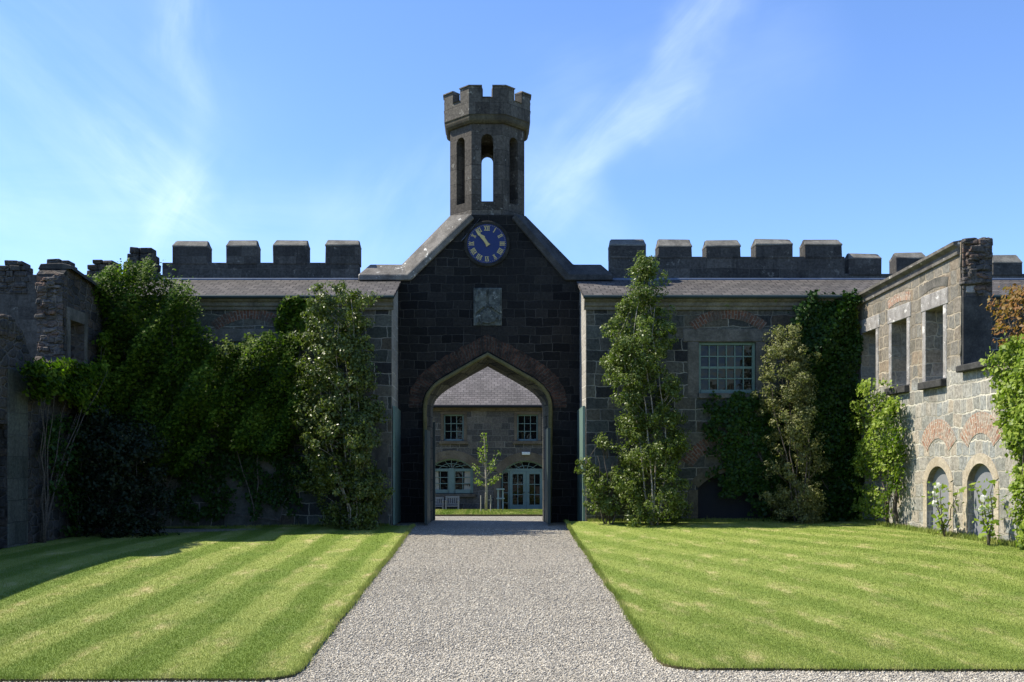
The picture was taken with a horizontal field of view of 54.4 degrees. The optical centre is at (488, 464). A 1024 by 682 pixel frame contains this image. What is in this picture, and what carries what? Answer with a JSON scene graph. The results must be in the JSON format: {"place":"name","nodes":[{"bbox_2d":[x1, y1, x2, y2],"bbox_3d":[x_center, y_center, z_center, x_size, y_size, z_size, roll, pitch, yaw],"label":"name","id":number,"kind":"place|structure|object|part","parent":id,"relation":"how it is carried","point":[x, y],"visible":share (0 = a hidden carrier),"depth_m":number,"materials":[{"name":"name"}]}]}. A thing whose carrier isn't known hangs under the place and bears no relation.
{"place":"outdoors","nodes":[
{"label":"outdoors","id":0,"kind":"place"},
{"bbox_2d":[0,523,415,681],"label":"lawn","id":1,"kind":"structure","parent":0,"point":[295,544],"depth_m":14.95,"materials":[{"name":"plant"}]},
{"bbox_2d":[63,403,189,537],"bbox_3d":[-8.878,0.387,23.585,3.516,3.704,2.810,0,0,0],"label":"dark bush","id":2,"kind":"object","parent":1,"relation":"on","point":[136,444],"visible":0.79,"depth_m":23.25,"materials":[{"name":"green plant"}]},
{"bbox_2d":[132,522,390,527],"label":"grass","id":3,"kind":"structure","parent":1,"relation":"on","point":[260,526],"depth_m":26.10,"materials":[{"name":"green plant"}]},
{"bbox_2d":[285,280,394,529],"bbox_3d":[-3.781,-1.388,25.172,2.577,6.411,2.343,0,0,41],"label":"evergreen shrub","id":4,"kind":"object","parent":1,"relation":"on","point":[353,424],"visible":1,"depth_m":24.89,"materials":[{"name":"green plant"}]},
{"bbox_2d":[126,509,524,528],"bbox_3d":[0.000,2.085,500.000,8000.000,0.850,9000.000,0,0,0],"label":"ground","id":5,"kind":"structure","parent":0,"point":[206,528],"depth_m":25.95,"materials":[{"name":"green plant"}]},
{"bbox_2d":[0,263,118,548],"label":"ruined wall","id":6,"kind":"structure","parent":5,"relation":"on","point":[69,324],"depth_m":21.58,"materials":[{"name":"stone"}]},
{"bbox_2d":[16,356,110,542],"bbox_3d":[-9.354,-0.396,22.147,0.695,4.269,4.306,0,0,-2],"label":"wall creeper","id":7,"kind":"object","parent":6,"relation":"attached to","point":[64,379],"depth_m":21.75,"materials":[{"name":"green plant"}]},
{"bbox_2d":[36,412,105,536],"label":"wall creeper","id":8,"kind":"object","parent":6,"relation":"attached to","point":[76,513],"depth_m":22.55,"materials":[{"name":"green plant"}]},
{"bbox_2d":[88,330,126,527],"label":"wall creeper","id":9,"kind":"object","parent":6,"relation":"attached to","point":[115,359],"depth_m":24.54,"materials":[{"name":"green plant"}]},
{"bbox_2d":[0,240,400,527],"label":"castle range","id":10,"kind":"structure","parent":5,"relation":"on","point":[243,289],"depth_m":26.20,"materials":[{"name":"stone"}]},
{"bbox_2d":[87,254,221,522],"bbox_3d":[-8.618,-1.859,24.946,3.672,6.696,1.450,0,0,0],"label":"wall creeper","id":11,"kind":"object","parent":10,"relation":"attached to","point":[134,354],"depth_m":24.90,"materials":[{"name":"green plant"}]},
{"bbox_2d":[172,438,311,522],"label":"wall creeper","id":12,"kind":"object","parent":10,"relation":"attached to","point":[280,460],"depth_m":25.96,"materials":[{"name":"green plant"}]},
{"bbox_2d":[225,342,276,392],"bbox_3d":[-6.264,-2.558,26.330,1.437,1.350,0.120,0,0,0],"label":"sash window","id":13,"kind":"structure","parent":10,"relation":"in","point":[235,343],"depth_m":26.36,"materials":[{"name":"grey paint"}]},
{"bbox_2d":[201,326,308,521],"bbox_3d":[-6.014,-1.017,25.466,2.763,5.007,1.142,0,0,0],"label":"wall creeper","id":14,"kind":"object","parent":10,"relation":"attached to","point":[276,429],"depth_m":25.49,"materials":[{"name":"green plant"}]},
{"bbox_2d":[271,293,311,342],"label":"wall creeper","id":15,"kind":"object","parent":10,"relation":"attached to","point":[298,305],"depth_m":25.90,"materials":[{"name":"green plant"}]},
{"bbox_2d":[435,514,542,515],"bbox_3d":[0.000,1.873,35.949,16.000,0.155,0.098,0,0,0],"label":"lawn edging","id":16,"kind":"object","parent":5,"relation":"on","point":[488,514],"visible":0.14,"depth_m":35.91,"materials":[{"name":"soil"}]},
{"bbox_2d":[576,239,1023,520],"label":"castle range","id":17,"kind":"structure","parent":5,"relation":"on","point":[728,301],"depth_m":26.28,"materials":[{"name":"stone"}]},
{"bbox_2d":[699,342,754,392],"bbox_3d":[6.275,-2.558,26.330,1.504,1.350,0.120,0,0,0],"label":"sash window","id":18,"kind":"structure","parent":17,"relation":"in","point":[724,367],"depth_m":26.36,"materials":[{"name":"glass"}]},
{"bbox_3d":[6.488,0.871,26.530,2.076,1.518,0.060,0,0,0],"label":"boarded doorway","id":19,"kind":"part","parent":17,"relation":"part of","materials":[{"name":"black wood"}]},
{"bbox_2d":[700,389,805,521],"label":"ivy","id":20,"kind":"object","parent":17,"relation":"attached to","point":[749,428],"visible":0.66,"depth_m":26.00,"materials":[{"name":"green plant"}]},
{"bbox_2d":[785,288,865,521],"bbox_3d":[8.748,-1.486,25.848,2.157,6.191,0.708,0,0,0],"label":"ivy","id":21,"kind":"object","parent":17,"relation":"attached to","point":[831,411],"visible":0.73,"depth_m":25.86,"materials":[{"name":"green plant"}]},
{"bbox_2d":[852,306,860,345],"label":"ivy","id":22,"kind":"object","parent":17,"relation":"attached to","point":[856,311],"visible":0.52,"depth_m":26.06,"materials":[{"name":"green plant"}]},
{"bbox_2d":[396,520,566,528],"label":"floor","id":23,"kind":"structure","parent":0,"point":[487,524],"depth_m":27.16,"materials":[{"name":"grey stone"}]},
{"bbox_2d":[358,85,612,524],"bbox_3d":[-0.096,-4.505,28.322,7.150,12.310,4.136,0,0,0],"label":"gatehouse","id":24,"kind":"object","parent":23,"relation":"on","point":[493,285],"visible":0.98,"depth_m":28.00,"materials":[{"name":"stone"}]},
{"bbox_2d":[433,367,542,508],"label":"courtyard house","id":25,"kind":"structure","parent":0,"point":[504,413],"depth_m":42.00,"materials":[{"name":"grey stone"}]},
{"bbox_2d":[435,469,448,492],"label":"lower window","id":26,"kind":"structure","parent":25,"relation":"in","point":[443,477],"depth_m":42.17,"materials":[{"name":"blue paint"}]},
{"bbox_2d":[444,414,463,440],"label":"upper window","id":27,"kind":"structure","parent":25,"relation":"in","point":[453,423],"depth_m":42.15,"materials":[{"name":"glass"}]},
{"bbox_2d":[454,469,472,492],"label":"lower window","id":28,"kind":"structure","parent":25,"relation":"in","point":[459,474],"depth_m":42.13,"materials":[{"name":"blue paint"}]},
{"bbox_2d":[509,471,525,508],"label":"french door","id":29,"kind":"structure","parent":25,"relation":"in","point":[517,479],"depth_m":42.11,"materials":[{"name":"blue paint"}]},
{"bbox_2d":[517,414,537,440],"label":"upper window","id":30,"kind":"structure","parent":25,"relation":"in","point":[527,424],"depth_m":42.15,"materials":[{"name":"glass"}]},
{"bbox_2d":[526,471,542,508],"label":"french door","id":31,"kind":"structure","parent":25,"relation":"in","point":[534,479],"depth_m":42.10,"materials":[{"name":"blue paint"}]},
{"bbox_2d":[435,516,542,519],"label":"courtyard gravel","id":32,"kind":"structure","parent":0,"point":[488,517],"depth_m":32.66,"materials":[{"name":"grey gravel"}]},
{"bbox_2d":[435,497,443,508],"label":"garden bench","id":33,"kind":"object","parent":32,"relation":"on","point":[440,503],"visible":0.55,"depth_m":41.72,"materials":[{"name":"grey wood"}]},
{"bbox_2d":[445,496,459,508],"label":"garden bench","id":34,"kind":"object","parent":32,"relation":"on","point":[451,504],"visible":0.91,"depth_m":41.62,"materials":[{"name":"grey wood"}]},
{"bbox_2d":[435,508,542,513],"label":"courtyard lawn","id":35,"kind":"structure","parent":0,"point":[484,509],"depth_m":37.32,"materials":[{"name":"green plant"}]},
{"bbox_2d":[472,433,500,510],"bbox_3d":[-0.111,0.277,38.579,1.303,3.048,0.790,0,0,0],"label":"young tree","id":36,"kind":"object","parent":35,"relation":"on","point":[486,474],"visible":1,"depth_m":38.57,"materials":[{"name":"green plant"}]},
{"bbox_2d":[496,488,504,508],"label":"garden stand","id":37,"kind":"object","parent":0,"point":[498,489],"visible":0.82,"depth_m":41.47,"materials":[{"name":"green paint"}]},
{"bbox_2d":[0,0,1023,274],"label":"sky","id":38,"kind":"structure","parent":0,"point":[884,128],"materials":[{"name":"blue"}]},
{"bbox_2d":[0,528,1023,681],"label":"gravel path","id":39,"kind":"structure","parent":0,"point":[532,559],"depth_m":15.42,"materials":[{"name":"grey gravel"}]},
{"bbox_2d":[587,517,850,521],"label":"grass","id":40,"kind":"structure","parent":0,"point":[689,519],"depth_m":26.09,"materials":[{"name":"green plant"}]},
{"bbox_2d":[563,519,1023,671],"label":"lawn","id":41,"kind":"structure","parent":0,"point":[609,529],"depth_m":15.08,"materials":[{"name":"plant"}]},
{"bbox_2d":[574,432,632,523],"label":"bush","id":42,"kind":"object","parent":41,"relation":"on","point":[594,485],"visible":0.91,"depth_m":25.34,"materials":[{"name":"green plant"}]},
{"bbox_2d":[599,250,692,526],"bbox_3d":[3.979,-1.849,25.260,2.431,7.050,1.995,0,0,17],"label":"evergreen shrub","id":43,"kind":"object","parent":41,"relation":"on","point":[618,363],"visible":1,"depth_m":24.97,"materials":[{"name":"green plant"}]},
{"bbox_2d":[749,323,832,523],"bbox_3d":[7.654,-0.954,25.345,1.960,5.398,1.856,0,0,30],"label":"olive shrub","id":44,"kind":"object","parent":41,"relation":"on","point":[788,348],"visible":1,"depth_m":25.19,"materials":[{"name":"green plant"}]},
{"bbox_2d":[851,517,1023,548],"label":"grass","id":45,"kind":"structure","parent":41,"relation":"on","point":[1005,542],"depth_m":21.16,"materials":[{"name":"green plant"}]},
{"bbox_2d":[858,237,1023,541],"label":"ruined wall","id":46,"kind":"structure","parent":41,"relation":"on","point":[925,324],"depth_m":21.48,"materials":[{"name":"stone"}]},
{"bbox_2d":[842,378,906,521],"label":"wall creeper","id":47,"kind":"object","parent":46,"relation":"attached to","point":[869,432],"depth_m":24.60,"materials":[{"name":"green plant"}]},
{"bbox_2d":[870,402,908,521],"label":"wall creeper","id":48,"kind":"object","parent":46,"relation":"attached to","point":[895,476],"depth_m":23.39,"materials":[{"name":"green plant"}]},
{"bbox_2d":[933,467,948,531],"bbox_3d":[9.879,0.815,21.600,0.062,1.630,1.120,0,0,0],"label":"door","id":49,"kind":"structure","parent":46,"relation":"in","point":[940,477],"depth_m":21.65,"materials":[{"name":"grey paint"}]},
{"bbox_2d":[974,464,993,537],"bbox_3d":[9.879,0.785,19.730,0.062,1.690,1.120,0,0,0],"label":"door","id":50,"kind":"structure","parent":46,"relation":"in","point":[983,472],"depth_m":19.93,"materials":[{"name":"grey paint"}]},
{"bbox_2d":[979,333,1023,550],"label":"ivy","id":51,"kind":"object","parent":46,"relation":"attached to","point":[1012,427],"visible":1,"depth_m":17.89,"materials":[{"name":"green plant"}]},
{"bbox_2d":[981,283,1023,355],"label":"russet shrub","id":52,"kind":"object","parent":46,"relation":"on","point":[1014,296],"visible":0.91,"depth_m":18.59,"materials":[{"name":"orange plant"}]},
{"bbox_2d":[921,481,965,536],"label":"rose bush","id":53,"kind":"object","parent":41,"relation":"on","point":[934,502],"visible":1,"depth_m":20.49,"materials":[{"name":"green plant"}]},
{"bbox_2d":[968,478,1003,544],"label":"rose bush","id":54,"kind":"object","parent":41,"relation":"on","point":[987,529],"visible":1,"depth_m":18.45,"materials":[{"name":"green plant"}]}
]}

